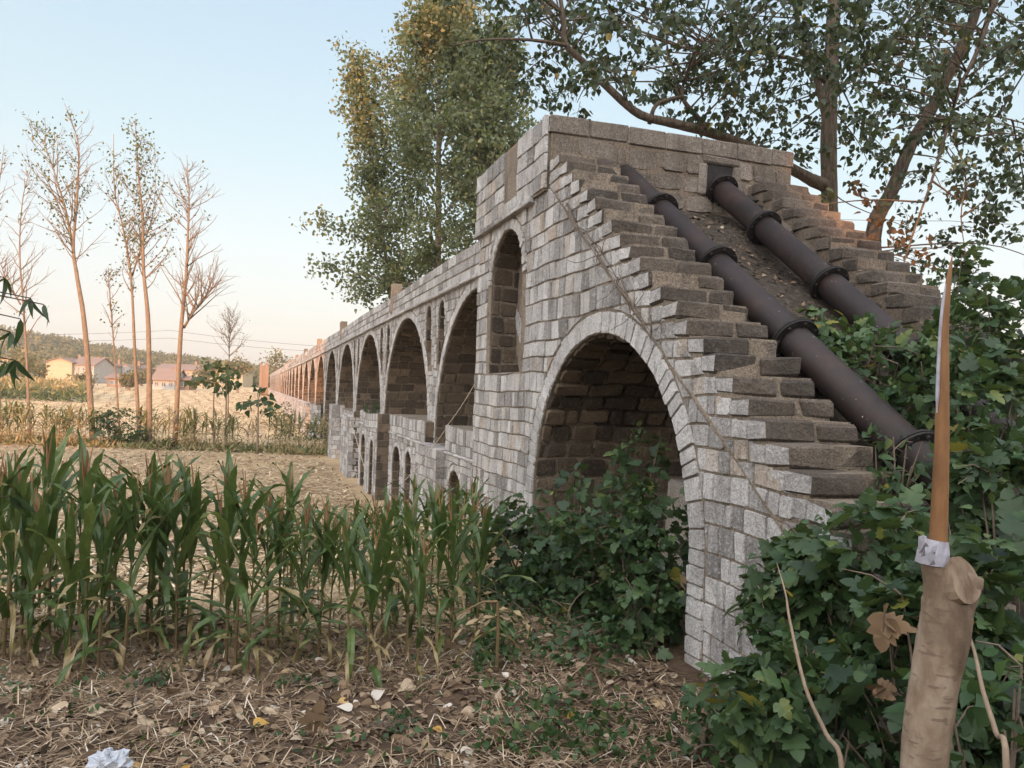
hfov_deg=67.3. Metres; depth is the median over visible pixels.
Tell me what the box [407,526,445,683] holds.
maize plant
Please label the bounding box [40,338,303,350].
power line
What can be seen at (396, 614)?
maize plant
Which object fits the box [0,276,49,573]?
peach tree
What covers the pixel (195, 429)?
maize plant
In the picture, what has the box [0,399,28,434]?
maize plant
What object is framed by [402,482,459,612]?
maize plant
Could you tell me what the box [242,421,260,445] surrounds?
maize plant
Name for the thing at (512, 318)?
stone aqueduct
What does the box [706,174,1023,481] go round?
iron pipe
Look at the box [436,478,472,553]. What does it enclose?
maize plant
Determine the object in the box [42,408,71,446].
maize plant
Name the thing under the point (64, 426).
maize plant
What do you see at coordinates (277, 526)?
maize plant
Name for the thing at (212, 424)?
maize plant
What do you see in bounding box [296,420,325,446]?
maize plant
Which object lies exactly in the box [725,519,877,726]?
shrub
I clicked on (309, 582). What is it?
maize plant
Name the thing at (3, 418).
maize plant
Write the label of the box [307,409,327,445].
maize plant
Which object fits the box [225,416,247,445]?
maize plant
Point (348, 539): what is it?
maize plant
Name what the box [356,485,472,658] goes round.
maize plant
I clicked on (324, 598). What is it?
maize plant
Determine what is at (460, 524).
maize plant
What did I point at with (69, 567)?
maize plant
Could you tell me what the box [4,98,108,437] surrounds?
bare tree
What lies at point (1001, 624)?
shrub
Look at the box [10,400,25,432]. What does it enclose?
maize plant
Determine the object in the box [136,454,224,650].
maize plant
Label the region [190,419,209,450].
maize plant
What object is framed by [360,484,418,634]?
maize plant
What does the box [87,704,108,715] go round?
fallen leaf
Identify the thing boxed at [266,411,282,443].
maize plant
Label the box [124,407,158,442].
maize plant
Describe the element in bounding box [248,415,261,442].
maize plant
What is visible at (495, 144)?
poplar tree
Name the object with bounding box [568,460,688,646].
shrub
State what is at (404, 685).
fallen leaf
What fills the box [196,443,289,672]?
maize plant
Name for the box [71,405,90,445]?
maize plant
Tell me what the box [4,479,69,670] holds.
maize plant
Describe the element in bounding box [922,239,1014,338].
shrub
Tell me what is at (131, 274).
bare tree
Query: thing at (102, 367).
house
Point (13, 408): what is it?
maize plant
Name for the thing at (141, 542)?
maize plant
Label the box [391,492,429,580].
maize plant
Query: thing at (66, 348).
hill woods
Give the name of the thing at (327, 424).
maize plant
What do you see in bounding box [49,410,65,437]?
maize plant
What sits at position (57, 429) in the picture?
maize plant
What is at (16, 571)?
maize plant
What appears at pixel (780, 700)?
shrub
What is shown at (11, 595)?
maize plant
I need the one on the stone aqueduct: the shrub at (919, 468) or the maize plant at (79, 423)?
the shrub at (919, 468)
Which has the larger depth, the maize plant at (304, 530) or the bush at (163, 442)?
the bush at (163, 442)
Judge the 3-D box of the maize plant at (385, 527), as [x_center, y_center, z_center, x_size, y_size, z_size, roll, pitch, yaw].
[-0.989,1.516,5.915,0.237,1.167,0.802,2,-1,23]
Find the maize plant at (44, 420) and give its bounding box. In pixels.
[32,403,59,438]
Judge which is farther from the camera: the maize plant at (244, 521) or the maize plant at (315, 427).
the maize plant at (315, 427)
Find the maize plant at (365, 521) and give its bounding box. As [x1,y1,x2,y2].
[338,495,382,586]
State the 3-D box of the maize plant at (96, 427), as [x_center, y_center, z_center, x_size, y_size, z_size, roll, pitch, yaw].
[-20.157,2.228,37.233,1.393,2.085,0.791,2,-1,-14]
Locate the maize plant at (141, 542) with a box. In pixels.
[101,458,186,639]
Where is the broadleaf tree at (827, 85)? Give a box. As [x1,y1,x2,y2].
[420,0,1023,304]
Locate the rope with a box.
[405,384,474,479]
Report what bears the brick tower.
on the ground
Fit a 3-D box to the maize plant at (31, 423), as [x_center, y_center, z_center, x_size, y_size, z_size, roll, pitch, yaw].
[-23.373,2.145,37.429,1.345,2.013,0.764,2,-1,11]
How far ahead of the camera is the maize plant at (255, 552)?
5.31 m
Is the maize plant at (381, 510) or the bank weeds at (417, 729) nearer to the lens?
the bank weeds at (417, 729)
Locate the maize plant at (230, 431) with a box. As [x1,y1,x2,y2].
[215,411,241,445]
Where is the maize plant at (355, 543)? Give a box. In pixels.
[322,498,392,617]
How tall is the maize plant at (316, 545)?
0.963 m
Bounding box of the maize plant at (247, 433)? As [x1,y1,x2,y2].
[239,420,254,446]
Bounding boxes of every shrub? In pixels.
[363,400,379,412]
[446,493,584,605]
[456,576,679,657]
[501,462,646,622]
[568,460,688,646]
[603,420,671,563]
[609,557,683,660]
[679,669,762,767]
[684,617,900,767]
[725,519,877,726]
[763,483,997,717]
[791,304,877,362]
[804,562,1023,767]
[819,310,964,412]
[848,423,933,499]
[870,329,1023,467]
[882,640,1023,767]
[895,488,1023,767]
[914,275,1023,400]
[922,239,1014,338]
[927,396,1023,615]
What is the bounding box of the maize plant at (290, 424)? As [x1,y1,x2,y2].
[280,412,298,445]
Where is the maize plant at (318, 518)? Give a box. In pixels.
[260,498,350,609]
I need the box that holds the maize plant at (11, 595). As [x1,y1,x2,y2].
[0,508,16,600]
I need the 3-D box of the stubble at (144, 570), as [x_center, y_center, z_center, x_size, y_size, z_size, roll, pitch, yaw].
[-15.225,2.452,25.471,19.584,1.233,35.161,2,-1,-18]
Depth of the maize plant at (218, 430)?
38.01 m
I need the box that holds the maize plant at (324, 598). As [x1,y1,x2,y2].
[265,507,392,663]
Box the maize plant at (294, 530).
[262,513,320,597]
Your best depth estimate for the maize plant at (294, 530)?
8.17 m
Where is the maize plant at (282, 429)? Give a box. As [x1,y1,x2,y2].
[270,410,296,445]
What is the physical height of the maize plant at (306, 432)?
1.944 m
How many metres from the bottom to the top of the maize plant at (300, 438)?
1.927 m
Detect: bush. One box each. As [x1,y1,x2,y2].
[85,407,152,445]
[151,437,174,449]
[271,402,295,425]
[274,422,319,440]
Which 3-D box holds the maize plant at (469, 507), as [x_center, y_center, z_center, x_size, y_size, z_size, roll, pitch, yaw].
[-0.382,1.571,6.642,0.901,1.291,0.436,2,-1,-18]
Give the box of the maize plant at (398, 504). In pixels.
[360,492,425,566]
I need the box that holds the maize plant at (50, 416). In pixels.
[36,405,63,433]
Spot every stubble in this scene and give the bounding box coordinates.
[0,443,430,592]
[1,386,295,443]
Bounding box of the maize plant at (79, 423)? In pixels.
[67,408,92,442]
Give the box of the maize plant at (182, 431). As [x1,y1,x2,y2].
[171,416,191,449]
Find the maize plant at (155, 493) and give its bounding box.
[78,451,200,652]
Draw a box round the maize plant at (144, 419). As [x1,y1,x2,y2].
[135,404,161,438]
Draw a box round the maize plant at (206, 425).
[194,418,213,450]
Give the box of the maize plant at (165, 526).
[103,452,204,653]
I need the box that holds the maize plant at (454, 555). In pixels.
[387,491,499,660]
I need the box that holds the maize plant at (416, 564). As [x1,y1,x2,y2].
[367,502,456,628]
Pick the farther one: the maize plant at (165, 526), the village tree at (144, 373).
the village tree at (144, 373)
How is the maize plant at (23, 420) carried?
on the ground
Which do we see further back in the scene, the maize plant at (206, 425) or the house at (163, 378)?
the house at (163, 378)
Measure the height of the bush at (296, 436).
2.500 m
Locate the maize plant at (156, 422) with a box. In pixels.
[144,409,171,437]
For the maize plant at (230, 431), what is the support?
on the ground
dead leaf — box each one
[294,700,329,735]
[864,678,896,700]
[866,603,916,652]
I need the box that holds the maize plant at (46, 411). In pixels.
[36,402,61,426]
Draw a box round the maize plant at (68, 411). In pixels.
[55,402,81,435]
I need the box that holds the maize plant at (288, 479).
[240,462,340,645]
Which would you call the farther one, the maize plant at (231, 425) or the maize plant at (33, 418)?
the maize plant at (231, 425)
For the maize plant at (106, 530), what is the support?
on the ground
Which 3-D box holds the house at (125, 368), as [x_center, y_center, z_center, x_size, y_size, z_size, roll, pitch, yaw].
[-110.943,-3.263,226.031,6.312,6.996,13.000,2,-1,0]
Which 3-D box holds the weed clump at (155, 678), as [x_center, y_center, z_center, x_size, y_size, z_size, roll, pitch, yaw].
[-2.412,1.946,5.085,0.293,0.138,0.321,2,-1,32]
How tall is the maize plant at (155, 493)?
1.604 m
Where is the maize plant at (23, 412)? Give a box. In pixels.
[6,400,48,441]
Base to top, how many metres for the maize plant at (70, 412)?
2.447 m
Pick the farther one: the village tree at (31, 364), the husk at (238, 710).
the village tree at (31, 364)
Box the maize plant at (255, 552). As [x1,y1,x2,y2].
[184,505,314,673]
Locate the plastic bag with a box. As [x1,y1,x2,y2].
[85,747,133,767]
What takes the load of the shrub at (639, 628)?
on the ground
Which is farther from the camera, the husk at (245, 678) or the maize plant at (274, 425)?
the maize plant at (274, 425)
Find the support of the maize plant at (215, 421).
on the ground
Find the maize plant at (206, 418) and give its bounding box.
[191,409,220,441]
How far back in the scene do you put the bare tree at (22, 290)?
41.97 m
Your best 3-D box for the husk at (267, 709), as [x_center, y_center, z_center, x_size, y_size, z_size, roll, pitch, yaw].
[-1.431,1.995,4.605,0.236,0.085,0.059,2,-1,20]
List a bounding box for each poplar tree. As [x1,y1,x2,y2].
[288,0,538,313]
[326,30,435,303]
[412,9,540,259]
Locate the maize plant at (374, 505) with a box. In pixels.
[332,484,410,586]
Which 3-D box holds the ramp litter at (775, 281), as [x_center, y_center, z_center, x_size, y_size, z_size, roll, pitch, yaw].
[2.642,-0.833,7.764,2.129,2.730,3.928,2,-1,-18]
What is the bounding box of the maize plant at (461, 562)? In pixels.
[419,502,471,579]
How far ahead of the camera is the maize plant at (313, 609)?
5.75 m
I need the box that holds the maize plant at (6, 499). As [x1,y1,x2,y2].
[0,482,27,631]
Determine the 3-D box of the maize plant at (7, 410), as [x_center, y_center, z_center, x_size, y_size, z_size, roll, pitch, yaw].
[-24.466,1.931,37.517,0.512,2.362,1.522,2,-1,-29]
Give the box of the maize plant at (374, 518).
[361,498,383,554]
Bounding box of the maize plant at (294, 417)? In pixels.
[284,410,304,447]
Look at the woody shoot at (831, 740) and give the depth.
2.98 m
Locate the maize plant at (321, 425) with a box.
[306,414,327,452]
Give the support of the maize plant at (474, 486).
on the ground
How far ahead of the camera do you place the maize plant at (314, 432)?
37.90 m
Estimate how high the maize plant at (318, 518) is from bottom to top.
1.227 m
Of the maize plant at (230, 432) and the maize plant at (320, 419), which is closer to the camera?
the maize plant at (230, 432)
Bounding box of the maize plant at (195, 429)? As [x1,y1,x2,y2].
[178,415,208,446]
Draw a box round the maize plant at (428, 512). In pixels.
[418,490,431,550]
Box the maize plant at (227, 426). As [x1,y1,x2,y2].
[208,411,238,450]
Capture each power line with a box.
[37,330,311,345]
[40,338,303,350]
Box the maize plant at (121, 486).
[90,475,145,627]
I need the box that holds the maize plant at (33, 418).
[8,401,51,441]
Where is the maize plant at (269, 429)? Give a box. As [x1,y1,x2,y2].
[260,417,275,444]
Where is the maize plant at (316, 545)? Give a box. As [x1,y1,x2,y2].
[293,519,344,598]
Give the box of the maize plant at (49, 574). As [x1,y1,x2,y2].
[18,459,183,650]
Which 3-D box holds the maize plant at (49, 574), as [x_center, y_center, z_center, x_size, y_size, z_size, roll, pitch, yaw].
[-3.156,1.381,5.927,1.120,1.604,0.542,3,-1,-44]
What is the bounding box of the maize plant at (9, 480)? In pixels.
[0,445,84,659]
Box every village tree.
[0,342,37,375]
[4,350,51,378]
[66,368,99,387]
[117,369,144,389]
[129,365,146,385]
[191,361,214,387]
[222,351,254,392]
[255,345,292,370]
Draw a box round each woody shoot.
[776,562,843,767]
[971,640,1009,767]
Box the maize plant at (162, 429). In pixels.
[151,416,173,446]
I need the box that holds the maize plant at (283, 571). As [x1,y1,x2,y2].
[260,538,294,586]
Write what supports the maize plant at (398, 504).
on the ground
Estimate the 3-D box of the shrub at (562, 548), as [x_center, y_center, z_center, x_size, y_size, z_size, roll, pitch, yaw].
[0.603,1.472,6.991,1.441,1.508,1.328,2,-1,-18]
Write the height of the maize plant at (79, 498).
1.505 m
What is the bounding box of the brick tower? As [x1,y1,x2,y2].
[259,363,268,395]
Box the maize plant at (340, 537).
[311,516,367,593]
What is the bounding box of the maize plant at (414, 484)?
[390,474,436,578]
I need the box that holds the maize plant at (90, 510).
[33,428,140,680]
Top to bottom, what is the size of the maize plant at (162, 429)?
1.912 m
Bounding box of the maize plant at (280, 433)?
[272,420,285,445]
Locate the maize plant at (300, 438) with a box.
[296,415,306,445]
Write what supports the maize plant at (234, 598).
on the ground
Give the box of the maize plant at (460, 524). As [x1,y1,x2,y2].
[411,495,499,607]
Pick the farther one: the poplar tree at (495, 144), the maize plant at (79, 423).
the maize plant at (79, 423)
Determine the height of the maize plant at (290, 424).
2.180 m
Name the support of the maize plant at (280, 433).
on the ground
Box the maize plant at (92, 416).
[82,405,102,441]
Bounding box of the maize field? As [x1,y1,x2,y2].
[0,375,86,402]
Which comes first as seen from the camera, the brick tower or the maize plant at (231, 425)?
the maize plant at (231, 425)
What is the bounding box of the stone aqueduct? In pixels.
[268,114,1023,766]
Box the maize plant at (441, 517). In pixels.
[396,482,464,651]
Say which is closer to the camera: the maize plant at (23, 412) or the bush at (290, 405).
the maize plant at (23, 412)
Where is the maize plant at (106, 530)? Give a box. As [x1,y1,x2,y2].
[54,501,155,676]
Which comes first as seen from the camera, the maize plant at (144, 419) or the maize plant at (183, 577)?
the maize plant at (183, 577)
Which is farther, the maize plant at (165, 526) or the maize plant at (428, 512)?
the maize plant at (428, 512)
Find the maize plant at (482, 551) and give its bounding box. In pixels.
[425,494,544,654]
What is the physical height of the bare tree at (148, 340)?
16.536 m
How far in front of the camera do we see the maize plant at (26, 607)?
5.67 m
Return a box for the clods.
[0,612,725,767]
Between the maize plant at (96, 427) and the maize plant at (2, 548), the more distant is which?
the maize plant at (96, 427)
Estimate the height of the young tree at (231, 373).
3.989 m
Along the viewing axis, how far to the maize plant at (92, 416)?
37.05 m
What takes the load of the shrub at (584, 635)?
on the ground
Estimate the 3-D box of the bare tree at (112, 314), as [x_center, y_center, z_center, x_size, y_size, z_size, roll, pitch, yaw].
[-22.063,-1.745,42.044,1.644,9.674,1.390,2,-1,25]
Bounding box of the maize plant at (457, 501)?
[412,480,471,556]
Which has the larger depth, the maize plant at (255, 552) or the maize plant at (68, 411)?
the maize plant at (68, 411)
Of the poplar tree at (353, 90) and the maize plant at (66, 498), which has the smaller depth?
the maize plant at (66, 498)
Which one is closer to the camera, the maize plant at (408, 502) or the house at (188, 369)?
the maize plant at (408, 502)
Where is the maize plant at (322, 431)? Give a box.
[318,416,326,445]
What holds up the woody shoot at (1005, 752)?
on the ground
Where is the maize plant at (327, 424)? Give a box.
[316,417,328,455]
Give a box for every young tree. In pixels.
[184,357,241,443]
[212,369,241,446]
[234,384,281,453]
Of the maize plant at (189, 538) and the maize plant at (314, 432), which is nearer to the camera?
the maize plant at (189, 538)
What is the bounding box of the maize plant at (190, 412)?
[171,408,211,447]
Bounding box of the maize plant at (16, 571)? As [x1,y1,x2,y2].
[0,481,43,604]
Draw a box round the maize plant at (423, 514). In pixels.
[397,491,466,580]
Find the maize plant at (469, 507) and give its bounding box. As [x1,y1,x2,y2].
[425,491,521,619]
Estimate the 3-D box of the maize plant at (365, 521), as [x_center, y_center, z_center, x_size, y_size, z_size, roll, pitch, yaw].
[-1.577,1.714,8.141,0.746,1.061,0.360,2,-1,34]
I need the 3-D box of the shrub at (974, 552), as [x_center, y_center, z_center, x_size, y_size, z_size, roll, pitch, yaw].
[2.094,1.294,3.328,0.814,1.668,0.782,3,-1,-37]
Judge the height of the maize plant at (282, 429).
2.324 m
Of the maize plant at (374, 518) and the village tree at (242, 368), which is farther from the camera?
the village tree at (242, 368)
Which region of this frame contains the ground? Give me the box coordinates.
[0,340,777,767]
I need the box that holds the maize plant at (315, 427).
[302,414,326,445]
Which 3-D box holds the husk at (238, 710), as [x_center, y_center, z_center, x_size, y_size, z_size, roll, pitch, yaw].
[-1.647,1.956,4.570,0.115,0.034,0.131,2,-1,-18]
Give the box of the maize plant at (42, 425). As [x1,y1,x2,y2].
[29,413,62,444]
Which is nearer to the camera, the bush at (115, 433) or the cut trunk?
the cut trunk
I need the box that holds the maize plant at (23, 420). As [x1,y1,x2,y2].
[11,403,35,435]
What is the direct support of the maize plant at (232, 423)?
on the ground
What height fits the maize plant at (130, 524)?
1.588 m
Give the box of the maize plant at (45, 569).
[34,449,69,607]
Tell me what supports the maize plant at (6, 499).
on the ground
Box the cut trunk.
[900,255,983,767]
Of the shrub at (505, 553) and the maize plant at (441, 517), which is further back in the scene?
the shrub at (505, 553)
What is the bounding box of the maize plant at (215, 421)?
[200,408,224,441]
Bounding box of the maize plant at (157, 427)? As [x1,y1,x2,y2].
[141,411,173,449]
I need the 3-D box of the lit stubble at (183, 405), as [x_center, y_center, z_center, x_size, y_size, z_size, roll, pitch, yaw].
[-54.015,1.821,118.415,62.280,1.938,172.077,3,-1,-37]
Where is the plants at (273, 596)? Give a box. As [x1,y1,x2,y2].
[0,447,594,635]
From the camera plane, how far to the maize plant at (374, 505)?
8.01 m
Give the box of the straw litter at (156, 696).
[0,606,776,767]
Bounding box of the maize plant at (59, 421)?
[36,403,82,444]
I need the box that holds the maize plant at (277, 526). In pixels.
[241,485,339,648]
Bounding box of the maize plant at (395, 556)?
[333,512,435,647]
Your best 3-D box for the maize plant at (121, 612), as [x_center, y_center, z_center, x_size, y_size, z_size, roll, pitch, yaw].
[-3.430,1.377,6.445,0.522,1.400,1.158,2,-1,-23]
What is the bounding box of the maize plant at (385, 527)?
[351,503,421,656]
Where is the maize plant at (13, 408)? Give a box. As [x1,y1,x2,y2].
[6,398,24,435]
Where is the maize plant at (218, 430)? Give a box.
[208,417,222,442]
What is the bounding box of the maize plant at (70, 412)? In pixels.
[55,402,86,444]
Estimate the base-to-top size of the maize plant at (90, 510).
1.986 m
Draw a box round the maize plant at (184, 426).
[173,416,190,450]
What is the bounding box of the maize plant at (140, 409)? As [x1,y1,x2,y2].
[132,406,144,439]
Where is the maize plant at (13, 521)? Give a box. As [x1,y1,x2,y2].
[0,448,40,667]
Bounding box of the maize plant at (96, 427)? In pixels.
[83,410,109,442]
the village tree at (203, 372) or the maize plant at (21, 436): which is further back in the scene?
the village tree at (203, 372)
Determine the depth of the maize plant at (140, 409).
38.83 m
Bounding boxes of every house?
[0,357,35,379]
[43,355,81,379]
[73,356,116,382]
[104,373,127,386]
[113,359,124,373]
[120,361,155,383]
[152,366,186,389]
[154,361,207,385]
[180,376,195,389]
[209,369,254,387]
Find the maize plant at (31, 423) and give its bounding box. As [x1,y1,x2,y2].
[27,409,42,437]
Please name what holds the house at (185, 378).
on the ground
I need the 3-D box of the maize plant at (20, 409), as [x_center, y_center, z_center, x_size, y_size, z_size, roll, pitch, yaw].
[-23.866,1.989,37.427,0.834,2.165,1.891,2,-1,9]
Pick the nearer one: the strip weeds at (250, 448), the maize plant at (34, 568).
the maize plant at (34, 568)
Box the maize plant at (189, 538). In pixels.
[112,479,232,657]
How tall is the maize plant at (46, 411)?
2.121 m
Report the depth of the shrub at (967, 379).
5.41 m
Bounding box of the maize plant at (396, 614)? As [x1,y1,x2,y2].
[318,504,423,640]
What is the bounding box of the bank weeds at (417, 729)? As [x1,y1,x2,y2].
[0,643,483,765]
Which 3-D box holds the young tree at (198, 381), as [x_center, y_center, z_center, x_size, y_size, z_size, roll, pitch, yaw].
[-14.902,0.950,38.128,2.479,4.586,2.176,2,-1,16]
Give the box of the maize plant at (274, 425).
[260,410,292,448]
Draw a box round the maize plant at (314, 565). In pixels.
[288,519,338,595]
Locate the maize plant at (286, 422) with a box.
[272,414,296,453]
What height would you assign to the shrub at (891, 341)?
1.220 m
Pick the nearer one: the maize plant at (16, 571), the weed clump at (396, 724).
the weed clump at (396, 724)
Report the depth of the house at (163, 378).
165.04 m
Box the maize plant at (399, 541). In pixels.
[391,511,415,600]
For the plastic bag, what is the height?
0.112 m
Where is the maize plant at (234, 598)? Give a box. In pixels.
[180,475,264,618]
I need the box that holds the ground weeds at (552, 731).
[470,588,786,767]
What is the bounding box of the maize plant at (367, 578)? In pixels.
[301,525,405,687]
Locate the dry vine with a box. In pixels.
[562,203,659,342]
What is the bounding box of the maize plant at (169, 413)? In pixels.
[153,407,182,450]
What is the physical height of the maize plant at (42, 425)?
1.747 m
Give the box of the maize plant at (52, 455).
[0,424,104,642]
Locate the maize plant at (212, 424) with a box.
[207,418,220,448]
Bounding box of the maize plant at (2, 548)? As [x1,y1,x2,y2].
[0,546,5,569]
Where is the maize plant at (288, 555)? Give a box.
[249,502,315,586]
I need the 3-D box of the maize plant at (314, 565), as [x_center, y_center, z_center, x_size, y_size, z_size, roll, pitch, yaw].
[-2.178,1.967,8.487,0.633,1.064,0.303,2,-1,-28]
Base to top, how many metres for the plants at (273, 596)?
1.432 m
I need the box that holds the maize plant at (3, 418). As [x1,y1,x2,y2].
[0,413,11,439]
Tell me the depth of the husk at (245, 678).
5.21 m
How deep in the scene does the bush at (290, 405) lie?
61.92 m
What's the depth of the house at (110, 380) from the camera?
170.00 m
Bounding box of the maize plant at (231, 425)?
[222,413,240,438]
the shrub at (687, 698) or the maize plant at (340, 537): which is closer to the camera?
the shrub at (687, 698)
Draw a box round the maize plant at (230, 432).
[216,415,244,446]
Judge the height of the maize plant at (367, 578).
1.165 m
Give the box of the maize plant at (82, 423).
[70,406,93,436]
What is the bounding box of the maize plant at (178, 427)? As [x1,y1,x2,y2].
[158,412,191,446]
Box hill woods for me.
[0,324,277,387]
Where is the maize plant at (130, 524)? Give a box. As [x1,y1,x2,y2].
[32,461,209,688]
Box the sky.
[0,0,1023,366]
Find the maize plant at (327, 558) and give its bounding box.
[263,504,366,666]
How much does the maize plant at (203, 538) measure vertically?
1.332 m
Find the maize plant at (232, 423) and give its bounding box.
[228,416,244,452]
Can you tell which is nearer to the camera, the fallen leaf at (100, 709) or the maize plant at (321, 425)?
the fallen leaf at (100, 709)
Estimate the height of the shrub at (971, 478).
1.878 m
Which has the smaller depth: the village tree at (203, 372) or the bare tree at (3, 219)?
the bare tree at (3, 219)
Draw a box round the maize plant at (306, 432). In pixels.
[292,418,315,446]
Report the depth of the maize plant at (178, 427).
36.66 m
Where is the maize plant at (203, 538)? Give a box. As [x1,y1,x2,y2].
[154,481,275,644]
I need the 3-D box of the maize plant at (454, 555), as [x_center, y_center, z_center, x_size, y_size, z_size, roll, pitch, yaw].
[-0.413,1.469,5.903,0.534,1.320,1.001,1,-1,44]
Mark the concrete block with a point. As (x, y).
(675, 486)
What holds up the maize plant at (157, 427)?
on the ground
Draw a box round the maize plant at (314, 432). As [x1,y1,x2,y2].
[300,414,325,448]
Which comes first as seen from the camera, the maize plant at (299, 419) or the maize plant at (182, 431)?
the maize plant at (182, 431)
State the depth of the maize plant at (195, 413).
36.72 m
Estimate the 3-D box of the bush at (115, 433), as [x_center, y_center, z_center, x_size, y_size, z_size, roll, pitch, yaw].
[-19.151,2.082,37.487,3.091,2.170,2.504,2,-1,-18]
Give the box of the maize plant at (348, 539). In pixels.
[306,505,388,689]
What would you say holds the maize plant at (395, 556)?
on the ground
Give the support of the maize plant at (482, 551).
on the ground
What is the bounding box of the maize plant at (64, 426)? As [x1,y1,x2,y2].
[53,415,79,437]
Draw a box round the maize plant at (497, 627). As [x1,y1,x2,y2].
[451,600,529,669]
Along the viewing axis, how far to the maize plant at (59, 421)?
36.25 m
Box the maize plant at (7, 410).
[4,401,16,440]
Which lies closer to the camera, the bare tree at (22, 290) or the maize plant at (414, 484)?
the maize plant at (414, 484)
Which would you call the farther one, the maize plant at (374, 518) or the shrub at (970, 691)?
the maize plant at (374, 518)
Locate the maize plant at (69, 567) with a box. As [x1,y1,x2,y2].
[25,489,95,677]
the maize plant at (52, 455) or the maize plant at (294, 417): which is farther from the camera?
the maize plant at (294, 417)
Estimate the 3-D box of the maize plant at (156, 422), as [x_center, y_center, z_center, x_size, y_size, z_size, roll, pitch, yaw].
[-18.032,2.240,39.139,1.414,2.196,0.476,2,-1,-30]
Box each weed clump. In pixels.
[118,664,175,690]
[274,671,338,689]
[367,706,420,742]
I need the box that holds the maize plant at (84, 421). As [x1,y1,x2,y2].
[67,402,97,438]
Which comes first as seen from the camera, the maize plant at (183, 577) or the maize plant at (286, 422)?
the maize plant at (183, 577)
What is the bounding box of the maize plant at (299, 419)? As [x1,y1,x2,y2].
[289,411,308,445]
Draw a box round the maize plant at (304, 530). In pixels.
[237,491,376,674]
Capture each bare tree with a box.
[0,147,16,429]
[0,166,54,435]
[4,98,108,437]
[91,134,176,438]
[96,264,128,435]
[106,113,186,445]
[141,153,237,448]
[207,302,249,417]
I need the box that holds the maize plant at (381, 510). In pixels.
[367,506,403,582]
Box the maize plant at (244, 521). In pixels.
[152,460,310,678]
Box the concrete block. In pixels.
[658,479,688,575]
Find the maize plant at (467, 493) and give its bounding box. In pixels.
[445,488,479,543]
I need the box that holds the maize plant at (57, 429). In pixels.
[44,415,67,446]
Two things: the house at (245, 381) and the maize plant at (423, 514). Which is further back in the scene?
the house at (245, 381)
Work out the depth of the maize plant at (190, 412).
36.53 m
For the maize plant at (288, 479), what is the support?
on the ground
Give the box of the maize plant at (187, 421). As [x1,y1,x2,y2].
[171,404,200,443]
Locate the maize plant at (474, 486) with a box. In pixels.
[458,476,493,569]
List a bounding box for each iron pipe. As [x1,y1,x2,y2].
[619,164,1023,599]
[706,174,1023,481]
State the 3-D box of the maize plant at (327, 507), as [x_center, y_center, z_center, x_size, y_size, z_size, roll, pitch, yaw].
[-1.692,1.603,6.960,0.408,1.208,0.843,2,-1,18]
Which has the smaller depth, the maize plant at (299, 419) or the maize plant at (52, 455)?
the maize plant at (52, 455)
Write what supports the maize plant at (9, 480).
on the ground
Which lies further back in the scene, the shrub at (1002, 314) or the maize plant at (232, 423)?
the maize plant at (232, 423)
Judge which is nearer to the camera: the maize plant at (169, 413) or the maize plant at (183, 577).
the maize plant at (183, 577)
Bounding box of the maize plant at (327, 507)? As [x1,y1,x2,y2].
[288,494,351,615]
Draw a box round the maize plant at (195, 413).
[186,406,203,448]
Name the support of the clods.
on the ground
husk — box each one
[50,701,67,713]
[137,715,156,730]
[225,706,243,715]
[242,673,250,682]
[259,706,277,715]
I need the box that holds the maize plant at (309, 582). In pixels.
[297,548,320,588]
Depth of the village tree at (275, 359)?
189.29 m
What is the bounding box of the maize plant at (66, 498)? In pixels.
[2,448,129,608]
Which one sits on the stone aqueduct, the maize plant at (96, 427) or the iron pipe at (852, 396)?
the iron pipe at (852, 396)
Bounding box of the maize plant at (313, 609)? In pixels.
[184,479,336,659]
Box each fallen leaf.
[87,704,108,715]
[253,717,269,726]
[398,678,415,691]
[433,726,441,731]
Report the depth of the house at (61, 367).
200.04 m
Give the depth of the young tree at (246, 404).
35.97 m
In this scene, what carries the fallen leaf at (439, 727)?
on the straw litter at (156, 696)
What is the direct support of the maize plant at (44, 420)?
on the ground
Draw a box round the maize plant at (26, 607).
[14,463,77,654]
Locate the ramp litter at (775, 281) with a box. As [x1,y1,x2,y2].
[689,213,931,440]
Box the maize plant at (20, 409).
[10,404,41,435]
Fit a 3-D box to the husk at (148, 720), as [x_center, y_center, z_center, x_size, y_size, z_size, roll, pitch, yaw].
[-2.091,1.944,4.396,0.106,0.064,0.151,2,-1,-18]
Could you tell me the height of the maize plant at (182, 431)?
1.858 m
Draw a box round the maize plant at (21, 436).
[11,413,35,444]
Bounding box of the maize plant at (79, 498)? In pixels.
[0,449,147,619]
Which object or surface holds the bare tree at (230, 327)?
on the ground
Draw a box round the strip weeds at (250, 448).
[0,432,327,455]
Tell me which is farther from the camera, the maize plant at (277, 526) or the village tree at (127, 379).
the village tree at (127, 379)
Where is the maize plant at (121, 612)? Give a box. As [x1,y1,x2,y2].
[59,465,135,636]
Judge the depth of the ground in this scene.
5.37 m
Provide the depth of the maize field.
94.77 m
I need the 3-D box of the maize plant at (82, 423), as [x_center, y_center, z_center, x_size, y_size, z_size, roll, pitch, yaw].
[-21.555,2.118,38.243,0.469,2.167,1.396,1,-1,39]
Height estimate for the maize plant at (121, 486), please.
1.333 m
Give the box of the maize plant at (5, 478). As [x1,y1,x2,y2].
[0,446,78,619]
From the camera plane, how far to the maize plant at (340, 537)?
8.18 m
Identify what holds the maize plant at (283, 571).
on the ground
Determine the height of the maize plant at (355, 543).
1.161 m
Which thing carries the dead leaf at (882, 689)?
hanging from the shrub at (1001, 624)
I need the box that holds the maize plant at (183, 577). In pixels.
[136,456,223,626]

